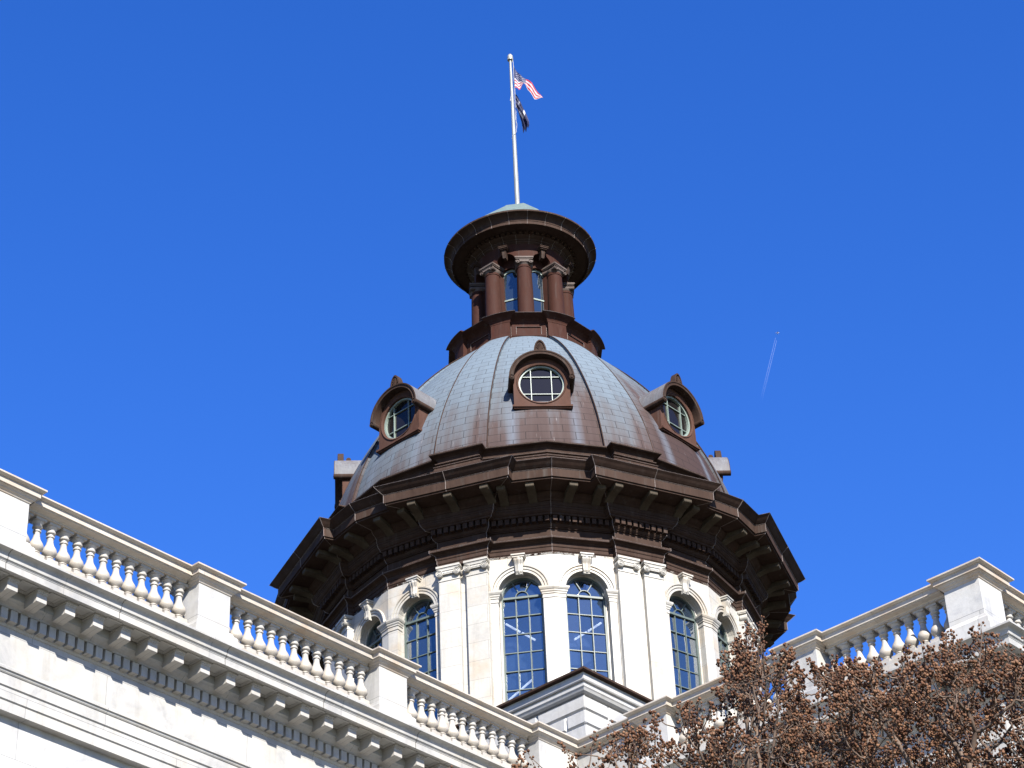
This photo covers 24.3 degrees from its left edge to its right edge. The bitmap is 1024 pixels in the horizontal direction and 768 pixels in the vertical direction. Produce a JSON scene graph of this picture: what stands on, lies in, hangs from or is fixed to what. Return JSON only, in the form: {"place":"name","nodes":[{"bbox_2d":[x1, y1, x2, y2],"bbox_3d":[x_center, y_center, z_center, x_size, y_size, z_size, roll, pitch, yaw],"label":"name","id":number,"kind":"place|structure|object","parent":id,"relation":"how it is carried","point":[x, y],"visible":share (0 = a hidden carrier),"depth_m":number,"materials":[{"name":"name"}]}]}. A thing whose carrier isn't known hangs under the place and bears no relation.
{"place":"outdoors","nodes":[
{"label":"outdoors","id":0,"kind":"place"},
{"bbox_2d":[0,0,1023,699],"label":"sky","id":1,"kind":"structure","parent":0,"point":[227,227],"materials":[{"name":"blue"}]},
{"label":"ground","id":2,"kind":"structure","parent":0,"visible":0},
{"bbox_2d":[0,203,1023,767],"bbox_3d":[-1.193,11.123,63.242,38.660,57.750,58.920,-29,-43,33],"label":"capitol building","id":3,"kind":"structure","parent":2,"relation":"on","point":[540,531],"depth_m":70.95,"materials":[{"name":"beige stone"}]},
{"bbox_2d":[366,621,381,648],"bbox_3d":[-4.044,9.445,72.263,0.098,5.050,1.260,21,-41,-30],"label":"arched window","id":4,"kind":"structure","parent":3,"relation":"in","point":[374,639],"depth_m":73.63,"materials":[{"name":"black glass"}]},
{"bbox_2d":[404,599,437,720],"bbox_3d":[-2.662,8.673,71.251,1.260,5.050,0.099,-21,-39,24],"label":"arched window","id":5,"kind":"structure","parent":3,"relation":"in","point":[420,620],"depth_m":72.01,"materials":[{"name":"blue glass"}]},
{"bbox_2d":[503,270,517,311],"bbox_3d":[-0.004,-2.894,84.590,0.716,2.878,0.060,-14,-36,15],"label":"lantern window","id":6,"kind":"structure","parent":3,"relation":"in","point":[510,277],"depth_m":84.91,"materials":[{"name":"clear glass"}]},
{"bbox_2d":[507,54,519,203],"bbox_3d":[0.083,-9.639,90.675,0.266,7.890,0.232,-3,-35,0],"label":"flagpole","id":7,"kind":"object","parent":3,"relation":"on","point":[514,144],"visible":0.96,"depth_m":90.51,"materials":[{"name":"metal"}]},
{"bbox_2d":[516,95,528,132],"bbox_3d":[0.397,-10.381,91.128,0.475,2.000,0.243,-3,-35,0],"label":"state flag","id":8,"kind":"object","parent":7,"relation":"hanging from","point":[523,117],"visible":1,"depth_m":91.03,"materials":[{"name":"blue fabric"}]},
{"bbox_2d":[514,68,542,98],"bbox_3d":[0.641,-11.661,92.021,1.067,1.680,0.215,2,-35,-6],"label":"national flag","id":9,"kind":"object","parent":7,"relation":"attached to","point":[520,80],"visible":1,"depth_m":91.93,"materials":[{"name":"multicoloured fabric"}]},
{"bbox_2d":[501,578,546,701],"bbox_3d":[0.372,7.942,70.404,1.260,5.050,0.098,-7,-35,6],"label":"arched window","id":10,"kind":"structure","parent":3,"relation":"in","point":[522,600],"depth_m":70.70,"materials":[{"name":"blue glass"}]},
{"bbox_2d":[532,270,543,311],"bbox_3d":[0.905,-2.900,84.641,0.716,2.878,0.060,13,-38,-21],"label":"lantern window","id":11,"kind":"structure","parent":3,"relation":"in","point":[537,276],"depth_m":84.97,"materials":[{"name":"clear glass"}]},
{"bbox_2d":[566,577,609,678],"bbox_3d":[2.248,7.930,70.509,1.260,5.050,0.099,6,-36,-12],"label":"arched window","id":12,"kind":"structure","parent":3,"relation":"in","point":[585,601],"depth_m":71.02,"materials":[{"name":"blue glass"}]},
{"bbox_2d":[669,596,704,723],"bbox_3d":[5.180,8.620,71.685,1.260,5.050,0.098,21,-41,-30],"label":"arched window","id":13,"kind":"structure","parent":3,"relation":"in","point":[687,673],"depth_m":72.24,"materials":[{"name":"blue glass"}]},
{"bbox_2d":[717,618,734,716],"bbox_3d":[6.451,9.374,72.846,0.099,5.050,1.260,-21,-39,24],"label":"arched window","id":14,"kind":"structure","parent":3,"relation":"in","point":[722,638],"depth_m":74.08,"materials":[{"name":"blue glass"}]},
{"bbox_2d":[448,615,809,767],"bbox_3d":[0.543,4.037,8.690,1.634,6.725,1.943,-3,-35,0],"label":"crape myrtle tree","id":15,"kind":"object","parent":2,"relation":"on","point":[744,659],"visible":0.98,"depth_m":9.76,"materials":[{"name":"brown plant"}]},
{"bbox_2d":[770,621,1023,767],"bbox_3d":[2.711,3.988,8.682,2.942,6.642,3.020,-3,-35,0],"label":"crape myrtle tree","id":16,"kind":"object","parent":2,"relation":"on","point":[963,720],"visible":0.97,"depth_m":9.63,"materials":[{"name":"brown plant"}]}
]}

